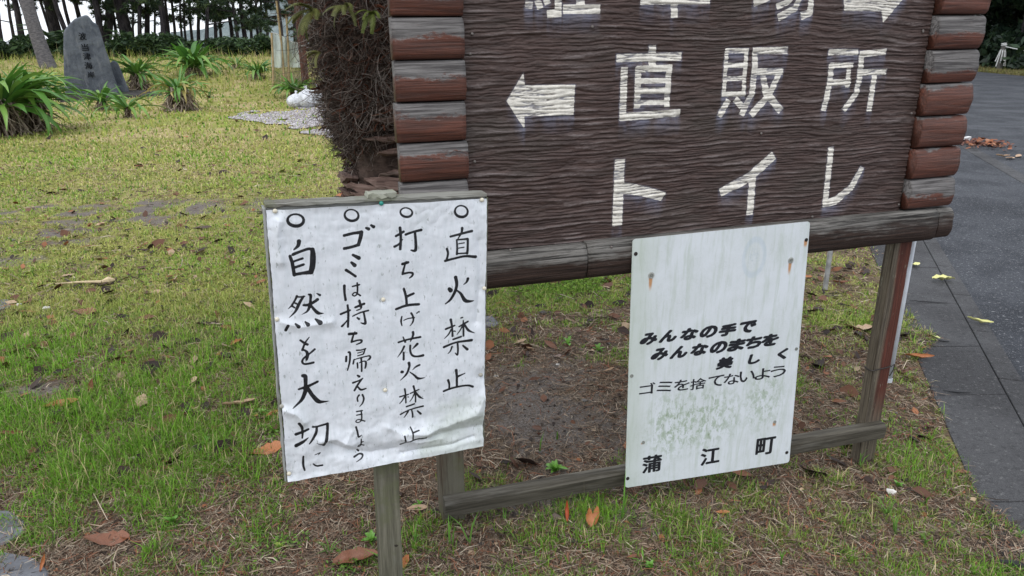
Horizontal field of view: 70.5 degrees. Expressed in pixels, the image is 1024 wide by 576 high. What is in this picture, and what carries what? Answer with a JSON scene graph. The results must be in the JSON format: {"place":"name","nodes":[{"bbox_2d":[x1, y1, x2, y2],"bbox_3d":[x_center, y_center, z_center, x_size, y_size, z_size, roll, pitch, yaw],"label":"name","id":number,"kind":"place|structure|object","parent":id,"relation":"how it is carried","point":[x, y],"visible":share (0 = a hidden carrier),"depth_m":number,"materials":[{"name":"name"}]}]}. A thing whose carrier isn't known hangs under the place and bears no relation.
{"place":"outdoors","nodes":[
{"label":"outdoors","id":0,"kind":"place"},
{"bbox_2d":[158,0,308,43],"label":"hills","id":1,"kind":"structure","parent":0,"point":[226,30],"depth_m":164.78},
{"bbox_2d":[228,105,333,137],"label":"gravel","id":2,"kind":"structure","parent":0,"point":[283,115],"depth_m":13.54,"materials":[{"name":"stone"}]},
{"bbox_2d":[298,85,316,107],"bbox_3d":[-4.482,-4.174,15.830,0.429,0.485,0.609,-9,21,-23],"label":"sandbag","id":3,"kind":"object","parent":2,"relation":"on","point":[302,96],"visible":0.57,"depth_m":15.64,"materials":[{"name":"plastic"}]},
{"bbox_2d":[0,0,975,40],"label":"sky","id":4,"kind":"structure","parent":0,"point":[6,30],"materials":[{"name":"white"}]},
{"bbox_2d":[0,54,1023,575],"bbox_3d":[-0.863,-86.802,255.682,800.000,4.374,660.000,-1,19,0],"label":"ground","id":5,"kind":"structure","parent":0,"point":[502,410],"depth_m":3.38,"materials":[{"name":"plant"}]},
{"bbox_2d":[1,0,22,36],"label":"pine tree","id":6,"kind":"object","parent":5,"relation":"on","point":[9,7],"visible":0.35,"depth_m":38.38,"materials":[{"name":"brown plant"}]},
{"bbox_2d":[0,511,25,544],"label":"slate stone","id":7,"kind":"object","parent":5,"relation":"on","point":[8,528],"visible":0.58,"depth_m":2.33,"materials":[{"name":"stone"}]},
{"bbox_2d":[2,0,24,35],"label":"pine tree","id":8,"kind":"object","parent":5,"relation":"on","point":[17,13],"visible":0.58,"depth_m":31.19,"materials":[{"name":"brown plant"}]},
{"bbox_2d":[0,38,30,59],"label":"shrub","id":9,"kind":"object","parent":5,"relation":"on","point":[3,43],"visible":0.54,"depth_m":27.44,"materials":[{"name":"green plant"}]},
{"bbox_2d":[0,552,49,575],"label":"slate stone","id":10,"kind":"object","parent":5,"relation":"on","point":[25,569],"visible":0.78,"depth_m":2.16,"materials":[{"name":"stone"}]},
{"bbox_2d":[9,37,49,56],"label":"shrub","id":11,"kind":"object","parent":5,"relation":"on","point":[27,47],"visible":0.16,"depth_m":27.58,"materials":[{"name":"green plant"}]},
{"bbox_2d":[8,24,63,58],"bbox_3d":[-17.906,-9.573,28.369,3.243,1.417,2.622,-17,25,-38],"label":"shrub","id":12,"kind":"object","parent":5,"relation":"on","point":[54,39],"visible":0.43,"depth_m":27.82,"materials":[{"name":"green plant"}]},
{"bbox_2d":[20,0,57,68],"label":"trunk","id":13,"kind":"object","parent":5,"relation":"on","point":[42,52],"visible":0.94,"depth_m":23.47,"materials":[{"name":"grey plant"}]},
{"bbox_2d":[0,62,85,137],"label":"crinum lily","id":14,"kind":"object","parent":5,"relation":"on","point":[13,89],"visible":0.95,"depth_m":11.53,"materials":[{"name":"green plant"}]},
{"bbox_2d":[39,1,50,31],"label":"pine tree","id":15,"kind":"object","parent":5,"relation":"on","point":[44,15],"visible":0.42,"depth_m":33.81,"materials":[{"name":"brown plant"}]},
{"bbox_2d":[34,0,61,54],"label":"pine tree","id":16,"kind":"object","parent":5,"relation":"on","point":[53,20],"visible":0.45,"depth_m":32.14,"materials":[{"name":"brown plant"}]},
{"bbox_2d":[0,63,98,133],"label":"crinum lily","id":17,"kind":"object","parent":5,"relation":"on","point":[38,124],"visible":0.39,"depth_m":12.29,"materials":[{"name":"green plant"}]},
{"bbox_2d":[52,0,65,29],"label":"pine tree","id":18,"kind":"object","parent":5,"relation":"on","point":[59,15],"visible":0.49,"depth_m":28.70,"materials":[{"name":"brown plant"}]},
{"bbox_2d":[43,398,77,406],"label":"fallen leaf","id":19,"kind":"object","parent":5,"relation":"on","point":[60,402],"visible":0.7,"depth_m":3.12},
{"bbox_2d":[62,0,87,24],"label":"pine tree","id":20,"kind":"object","parent":5,"relation":"on","point":[66,12],"visible":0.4,"depth_m":30.98,"materials":[{"name":"brown plant"}]},
{"bbox_2d":[55,277,113,283],"bbox_3d":[-2.737,-0.039,4.653,0.351,0.056,0.052,-4,20,-10],"label":"stick","id":21,"kind":"object","parent":5,"relation":"on","point":[108,280],"visible":1,"depth_m":4.65,"materials":[{"name":"wood"}]},
{"bbox_2d":[73,307,95,314],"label":"fallen leaf","id":22,"kind":"object","parent":5,"relation":"on","point":[85,311],"visible":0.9,"depth_m":4.18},
{"bbox_2d":[68,0,101,17],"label":"pine tree","id":23,"kind":"object","parent":5,"relation":"on","point":[77,9],"visible":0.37,"depth_m":33.28,"materials":[{"name":"brown plant"}]},
{"bbox_2d":[69,0,113,42],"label":"pine tree","id":24,"kind":"object","parent":5,"relation":"on","point":[109,16],"visible":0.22,"depth_m":32.60,"materials":[{"name":"brown plant"}]},
{"bbox_2d":[86,0,113,42],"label":"pine tree","id":25,"kind":"object","parent":5,"relation":"on","point":[97,11],"visible":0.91,"depth_m":30.22,"materials":[{"name":"brown plant"}]},
{"bbox_2d":[75,81,132,111],"bbox_3d":[-8.825,-4.119,15.908,1.263,0.812,1.422,-1,19,0],"label":"crinum lily","id":26,"kind":"object","parent":5,"relation":"on","point":[100,102],"visible":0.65,"depth_m":15.74,"materials":[{"name":"green plant"}]},
{"bbox_2d":[83,530,129,545],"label":"fallen leaf","id":27,"kind":"object","parent":5,"relation":"on","point":[101,539],"visible":1,"depth_m":2.28,"materials":[{"name":"plant"}]},
{"bbox_2d":[56,15,160,102],"bbox_3d":[-10.316,-5.729,18.310,2.449,2.167,1.030,-11,22,-27],"label":"stone monument","id":28,"kind":"object","parent":5,"relation":"on","point":[88,63],"visible":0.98,"depth_m":17.88,"materials":[{"name":"stone"}]},
{"bbox_2d":[105,44,143,56],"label":"shrub","id":29,"kind":"object","parent":5,"relation":"on","point":[110,49],"visible":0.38,"depth_m":27.49,"materials":[{"name":"green plant"}]},
{"bbox_2d":[108,0,141,35],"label":"pine tree","id":30,"kind":"object","parent":5,"relation":"on","point":[128,5],"visible":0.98,"depth_m":30.04,"materials":[{"name":"green plant"}]},
{"bbox_2d":[101,0,149,33],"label":"pine tree","id":31,"kind":"object","parent":5,"relation":"on","point":[147,23],"visible":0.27,"depth_m":32.38,"materials":[{"name":"brown plant"}]},
{"bbox_2d":[87,86,168,119],"bbox_3d":[-7.507,-3.593,14.087,1.276,0.716,1.254,5,20,14],"label":"crinum lily","id":32,"kind":"object","parent":5,"relation":"on","point":[126,108],"visible":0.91,"depth_m":14.12,"materials":[{"name":"green plant"}]},
{"bbox_2d":[100,0,155,42],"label":"pine tree","id":33,"kind":"object","parent":5,"relation":"on","point":[123,22],"visible":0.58,"depth_m":31.00,"materials":[{"name":"brown plant"}]},
{"bbox_2d":[105,30,152,55],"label":"shrub","id":34,"kind":"object","parent":5,"relation":"on","point":[122,41],"visible":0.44,"depth_m":27.24,"materials":[{"name":"green plant"}]},
{"bbox_2d":[113,5,156,36],"bbox_3d":[-17.544,-15.350,32.152,3.469,9.789,4.394,-10,22,-26],"label":"pine tree","id":35,"kind":"object","parent":5,"relation":"on","point":[149,10],"visible":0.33,"depth_m":32.58,"materials":[{"name":"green plant"}]},
{"bbox_2d":[109,53,170,90],"bbox_3d":[-10.088,-5.824,19.530,1.792,0.999,1.928,7,21,21],"label":"crinum lily","id":36,"kind":"object","parent":5,"relation":"on","point":[137,73],"visible":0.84,"depth_m":19.43,"materials":[{"name":"green plant"}]},
{"bbox_2d":[115,0,173,32],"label":"pine tree","id":37,"kind":"object","parent":5,"relation":"on","point":[168,1],"visible":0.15,"depth_m":38.46,"materials":[{"name":"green plant"}]},
{"bbox_2d":[136,0,166,34],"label":"pine tree","id":38,"kind":"object","parent":5,"relation":"on","point":[162,15],"visible":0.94,"depth_m":29.01,"materials":[{"name":"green plant"}]},
{"bbox_2d":[137,0,169,32],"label":"pine tree","id":39,"kind":"object","parent":5,"relation":"on","point":[166,13],"visible":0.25,"depth_m":34.90,"materials":[{"name":"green plant"}]},
{"bbox_2d":[132,31,187,57],"bbox_3d":[-12.996,-9.050,27.075,1.419,1.039,1.946,10,22,27],"label":"shrub","id":40,"kind":"object","parent":5,"relation":"on","point":[157,42],"visible":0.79,"depth_m":26.61,"materials":[{"name":"green plant"}]},
{"bbox_2d":[153,0,182,36],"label":"pine tree","id":41,"kind":"object","parent":5,"relation":"on","point":[179,2],"visible":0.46,"depth_m":37.23,"materials":[{"name":"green plant"}]},
{"bbox_2d":[136,65,211,111],"bbox_3d":[-7.243,-4.327,15.617,1.554,1.041,1.393,-1,19,0],"label":"crinum lily","id":42,"kind":"object","parent":5,"relation":"on","point":[180,92],"visible":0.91,"depth_m":15.48,"materials":[{"name":"green plant"}]},
{"bbox_2d":[167,0,194,40],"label":"pine tree","id":43,"kind":"object","parent":5,"relation":"on","point":[190,25],"visible":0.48,"depth_m":38.48,"materials":[{"name":"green plant"}]},
{"bbox_2d":[170,0,201,34],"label":"pine tree","id":44,"kind":"object","parent":5,"relation":"on","point":[175,9],"visible":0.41,"depth_m":37.16,"materials":[{"name":"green plant"}]},
{"bbox_2d":[145,40,235,80],"bbox_3d":[-9.593,-6.752,21.803,2.416,1.456,2.452,-19,26,-41],"label":"crinum lily","id":45,"kind":"object","parent":5,"relation":"on","point":[192,59],"visible":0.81,"depth_m":21.64,"materials":[{"name":"green plant"}]},
{"bbox_2d":[179,0,211,42],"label":"pine tree","id":46,"kind":"object","parent":5,"relation":"on","point":[184,11],"visible":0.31,"depth_m":31.85,"materials":[{"name":"green plant"}]},
{"bbox_2d":[183,0,219,39],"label":"pine tree","id":47,"kind":"object","parent":5,"relation":"on","point":[184,29],"visible":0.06,"depth_m":33.91,"materials":[{"name":"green plant"}]},
{"bbox_2d":[197,36,225,55],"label":"shrub","id":48,"kind":"object","parent":5,"relation":"on","point":[212,41],"visible":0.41,"depth_m":27.82,"materials":[{"name":"green plant"}]},
{"bbox_2d":[209,0,236,37],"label":"pine tree","id":49,"kind":"object","parent":5,"relation":"on","point":[231,25],"visible":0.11,"depth_m":33.69,"materials":[{"name":"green plant"}]},
{"bbox_2d":[190,0,256,38],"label":"pine tree","id":50,"kind":"object","parent":5,"relation":"on","point":[216,27],"visible":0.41,"depth_m":31.38,"materials":[{"name":"green plant"}]},
{"bbox_2d":[182,0,269,37],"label":"pine tree","id":51,"kind":"object","parent":5,"relation":"on","point":[200,15],"visible":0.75,"depth_m":29.65,"materials":[{"name":"green plant"}]},
{"bbox_2d":[191,0,270,42],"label":"pine tree","id":52,"kind":"object","parent":5,"relation":"on","point":[206,7],"visible":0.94,"depth_m":29.05,"materials":[{"name":"green plant"}]},
{"bbox_2d":[220,41,248,56],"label":"shrub","id":53,"kind":"object","parent":5,"relation":"on","point":[232,53],"visible":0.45,"depth_m":26.92,"materials":[{"name":"green plant"}]},
{"bbox_2d":[219,56,250,68],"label":"crinum lily","id":54,"kind":"object","parent":5,"relation":"on","point":[232,61],"visible":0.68,"depth_m":23.32,"materials":[{"name":"green plant"}]},
{"bbox_2d":[222,398,254,405],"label":"fallen leaf","id":55,"kind":"object","parent":5,"relation":"on","point":[238,402],"visible":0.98,"depth_m":3.09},
{"bbox_2d":[216,32,270,55],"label":"shrub","id":56,"kind":"object","parent":5,"relation":"on","point":[258,43],"visible":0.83,"depth_m":26.89,"materials":[{"name":"green plant"}]},
{"bbox_2d":[229,0,266,37],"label":"pine tree","id":57,"kind":"object","parent":5,"relation":"on","point":[244,33],"visible":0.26,"depth_m":32.51,"materials":[{"name":"green plant"}]},
{"bbox_2d":[236,59,279,80],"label":"crinum lily","id":58,"kind":"object","parent":5,"relation":"on","point":[255,69],"visible":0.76,"depth_m":21.10,"materials":[{"name":"green plant"}]},
{"bbox_2d":[245,1,271,34],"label":"pine tree","id":59,"kind":"object","parent":5,"relation":"on","point":[258,10],"visible":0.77,"depth_m":32.53,"materials":[{"name":"green plant"}]},
{"bbox_2d":[229,0,293,36],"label":"pine tree","id":60,"kind":"object","parent":5,"relation":"on","point":[269,6],"visible":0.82,"depth_m":30.12,"materials":[{"name":"green plant"}]},
{"bbox_2d":[247,1,277,34],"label":"pine tree","id":61,"kind":"object","parent":5,"relation":"on","point":[272,23],"visible":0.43,"depth_m":35.48,"materials":[{"name":"green plant"}]},
{"bbox_2d":[252,440,280,454],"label":"fallen leaf","id":62,"kind":"object","parent":5,"relation":"on","point":[275,447],"visible":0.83,"depth_m":2.76,"materials":[{"name":"plant"}]},
{"bbox_2d":[251,8,295,41],"bbox_3d":[-11.102,-16.819,36.509,4.319,9.552,2.987,5,20,16],"label":"pine tree","id":63,"kind":"object","parent":5,"relation":"on","point":[287,12],"visible":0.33,"depth_m":37.36,"materials":[{"name":"green plant"}]},
{"bbox_2d":[270,1,301,88],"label":"garden net","id":64,"kind":"object","parent":5,"relation":"on","point":[279,44],"visible":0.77,"depth_m":19.35,"materials":[{"name":"fabric"}]},
{"bbox_2d":[264,73,315,98],"bbox_3d":[-5.400,-4.944,17.859,1.426,0.710,1.547,-1,19,0],"label":"crinum lily","id":65,"kind":"object","parent":5,"relation":"on","point":[290,89],"visible":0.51,"depth_m":17.75,"materials":[{"name":"green plant"}]},
{"bbox_2d":[286,91,300,107],"bbox_3d":[-4.722,-4.125,15.858,0.340,0.376,0.494,11,23,31],"label":"sandbag","id":66,"kind":"object","parent":5,"relation":"on","point":[292,99],"visible":0.69,"depth_m":15.71,"materials":[{"name":"plastic"}]},
{"bbox_2d":[288,0,309,89],"bbox_3d":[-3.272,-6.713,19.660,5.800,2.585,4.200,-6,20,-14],"label":"trunk","id":67,"kind":"object","parent":5,"relation":"on","point":[301,38],"visible":0.16,"depth_m":17.93,"materials":[{"name":"wood"}]},
{"bbox_2d":[255,0,399,196],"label":"palm tree","id":68,"kind":"object","parent":5,"relation":"on","point":[354,88],"visible":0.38,"depth_m":2.76,"materials":[{"name":"brown plant"}]},
{"bbox_2d":[285,3,319,40],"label":"fern","id":69,"kind":"object","parent":68,"relation":"attached to","point":[305,20],"visible":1,"depth_m":2.45,"materials":[{"name":"green plant"}]},
{"bbox_2d":[305,50,320,67],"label":"fern","id":70,"kind":"object","parent":68,"relation":"attached to","point":[316,57],"visible":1,"depth_m":2.52,"materials":[{"name":"green plant"}]},
{"bbox_2d":[322,2,356,26],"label":"fern","id":71,"kind":"object","parent":68,"relation":"attached to","point":[336,11],"visible":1,"depth_m":2.44,"materials":[{"name":"green plant"}]},
{"bbox_2d":[355,10,379,33],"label":"fern","id":72,"kind":"object","parent":68,"relation":"attached to","point":[365,19],"visible":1,"depth_m":2.46,"materials":[{"name":"green plant"}]},
{"bbox_2d":[317,537,339,554],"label":"grass tuft","id":73,"kind":"object","parent":5,"relation":"on","point":[328,548],"visible":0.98,"depth_m":2.21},
{"bbox_2d":[333,546,377,564],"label":"fallen leaf","id":74,"kind":"object","parent":5,"relation":"on","point":[359,554],"visible":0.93,"depth_m":2.17,"materials":[{"name":"plant"}]},
{"bbox_2d":[361,530,376,541],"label":"weed","id":75,"kind":"object","parent":5,"relation":"on","point":[370,536],"visible":0.94,"depth_m":2.26,"materials":[{"name":"green plant"}]},
{"bbox_2d":[261,189,487,575],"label":"notice board","id":76,"kind":"object","parent":5,"relation":"on","point":[377,298],"visible":1,"depth_m":1.67,"materials":[{"name":"paper"}]},
{"bbox_2d":[407,504,426,510],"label":"fallen leaf","id":77,"kind":"object","parent":5,"relation":"on","point":[412,507],"visible":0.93,"depth_m":2.42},
{"bbox_2d":[448,516,454,543],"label":"grass tuft","id":78,"kind":"object","parent":5,"relation":"on","point":[449,538],"visible":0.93,"depth_m":2.24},
{"bbox_2d":[452,511,478,545],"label":"grass tuft","id":79,"kind":"object","parent":5,"relation":"on","point":[469,540],"visible":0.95,"depth_m":2.26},
{"bbox_2d":[486,316,498,327],"bbox_3d":[-0.162,0.206,3.980,0.171,0.050,0.155,-4,20,-10],"label":"slate stone","id":80,"kind":"object","parent":5,"relation":"on","point":[492,319],"visible":0.31,"depth_m":3.97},
{"bbox_2d":[0,115,985,575],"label":"leaf litter","id":81,"kind":"object","parent":5,"relation":"on","point":[622,329],"visible":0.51,"depth_m":3.60,"materials":[{"name":"plant"}]},
{"bbox_2d":[0,39,1023,575],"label":"grass","id":82,"kind":"structure","parent":5,"relation":"on","point":[112,395],"depth_m":3.59,"materials":[{"name":"plant"}]},
{"bbox_2d":[0,160,1023,575],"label":"pine needles","id":83,"kind":"object","parent":5,"relation":"on","point":[94,548],"visible":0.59,"depth_m":2.51,"materials":[{"name":"plant"}]},
{"bbox_2d":[76,284,976,575],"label":"weeds","id":84,"kind":"object","parent":5,"relation":"on","point":[154,520],"visible":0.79,"depth_m":2.41,"materials":[{"name":"green plant"}]},
{"bbox_2d":[545,459,567,472],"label":"weed","id":85,"kind":"object","parent":5,"relation":"on","point":[554,466],"visible":1,"depth_m":2.62,"materials":[{"name":"green plant"}]},
{"bbox_2d":[486,273,630,309],"bbox_3d":[0.401,-0.022,4.558,1.935,0.074,1.084,-1,19,0],"label":"clover","id":86,"kind":"object","parent":5,"relation":"on","point":[567,285],"visible":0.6,"depth_m":4.45,"materials":[{"name":"green plant"}]},
{"bbox_2d":[586,508,594,526],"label":"fallen leaf","id":87,"kind":"object","parent":5,"relation":"on","point":[590,519],"visible":0.99,"depth_m":2.35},
{"bbox_2d":[621,471,628,519],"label":"grass tuft","id":88,"kind":"object","parent":5,"relation":"on","point":[623,506],"visible":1,"depth_m":2.37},
{"bbox_2d":[387,0,990,523],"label":"direction board","id":89,"kind":"object","parent":5,"relation":"on","point":[581,138],"visible":0.95,"depth_m":2.16,"materials":[{"name":"wood"}]},
{"bbox_2d":[625,222,809,486],"bbox_3d":[0.676,0.232,2.373,0.665,0.880,0.011,-5,17,-17],"label":"metal notice","id":90,"kind":"object","parent":89,"relation":"attached to","point":[715,328],"visible":1,"depth_m":2.36,"materials":[{"name":"metal"}]},
{"bbox_2d":[887,241,915,382],"bbox_3d":[1.493,0.075,2.778,0.027,0.630,0.027,-1,19,0],"label":"pipe","id":91,"kind":"object","parent":89,"relation":"attached to","point":[901,314],"visible":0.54,"depth_m":2.77,"materials":[{"name":"metal"}]},
{"bbox_2d":[823,251,832,289],"bbox_3d":[2.057,-0.101,4.729,0.026,0.521,0.026,-1,19,0],"label":"stake","id":92,"kind":"object","parent":5,"relation":"on","point":[827,269],"visible":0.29,"depth_m":4.71,"materials":[{"name":"grey plastic"}]},
{"bbox_2d":[844,324,871,329],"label":"fallen leaf","id":93,"kind":"object","parent":5,"relation":"on","point":[867,326],"visible":0.94,"depth_m":4.12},
{"bbox_2d":[872,493,897,514],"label":"grass tuft","id":94,"kind":"object","parent":5,"relation":"on","point":[886,510],"visible":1,"depth_m":2.54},
{"bbox_2d":[923,238,1023,425],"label":"kerb","id":95,"kind":"structure","parent":5,"relation":"on","point":[1006,373],"depth_m":4.05,"materials":[{"name":"concrete"}]},
{"bbox_2d":[968,316,992,322],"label":"fallen leaf","id":96,"kind":"object","parent":95,"relation":"on","point":[981,320],"visible":1,"depth_m":4.19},
{"bbox_2d":[973,3,1017,65],"bbox_3d":[21.458,-13.891,34.568,5.253,6.783,4.357,-1,19,0],"label":"evergreen tree","id":97,"kind":"object","parent":5,"relation":"on","point":[1005,13],"visible":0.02,"depth_m":34.40,"materials":[{"name":"green plant"}]},
{"bbox_2d":[974,2,1023,29],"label":"evergreen tree","id":98,"kind":"object","parent":5,"relation":"on","point":[1016,14],"visible":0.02,"depth_m":36.25,"materials":[{"name":"green plant"}]},
{"bbox_2d":[977,64,1023,75],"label":"verge grass","id":99,"kind":"structure","parent":5,"relation":"on","point":[1019,72],"depth_m":28.86,"materials":[{"name":"plant"}]},
{"bbox_2d":[995,43,1006,68],"bbox_3d":[20.394,-9.601,30.209,0.398,1.182,0.344,4,20,13],"label":"roped post","id":100,"kind":"object","parent":5,"relation":"on","point":[1000,55],"visible":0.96,"depth_m":30.14,"materials":[{"name":"white"}]},
{"bbox_2d":[979,0,1023,69],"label":"evergreen tree","id":101,"kind":"object","parent":5,"relation":"on","point":[990,48],"visible":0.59,"depth_m":31.71,"materials":[{"name":"green plant"}]},
{"bbox_2d":[1000,36,1023,69],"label":"evergreen tree","id":102,"kind":"object","parent":5,"relation":"on","point":[1016,62],"visible":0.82,"depth_m":29.73,"materials":[{"name":"green plant"}]},
{"bbox_2d":[870,240,1023,575],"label":"pavement","id":103,"kind":"structure","parent":0,"point":[987,437],"depth_m":3.37,"materials":[{"name":"concrete"}]},
{"bbox_2d":[905,353,933,357],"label":"fallen leaf","id":104,"kind":"object","parent":103,"relation":"on","point":[921,355],"visible":1,"depth_m":3.75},
{"bbox_2d":[932,274,954,279],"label":"fallen leaf","id":105,"kind":"object","parent":103,"relation":"on","point":[942,277],"visible":1,"depth_m":4.91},
{"bbox_2d":[999,559,1023,570],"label":"rubber strip","id":106,"kind":"object","parent":103,"relation":"on","point":[1013,563],"visible":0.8,"depth_m":2.30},
{"bbox_2d":[936,72,1023,381],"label":"road","id":107,"kind":"structure","parent":0,"point":[982,244],"depth_m":6.64,"materials":[{"name":"asphalt"}]},
{"bbox_2d":[958,142,1023,183],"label":"edging strip","id":108,"kind":"object","parent":107,"relation":"on","point":[1007,170],"visible":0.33,"depth_m":9.23,"materials":[{"name":"concrete"}]},
{"bbox_2d":[961,137,1023,150],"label":"leaf pile","id":109,"kind":"object","parent":107,"relation":"on","point":[987,142],"visible":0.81,"depth_m":10.70,"materials":[{"name":"plant"}]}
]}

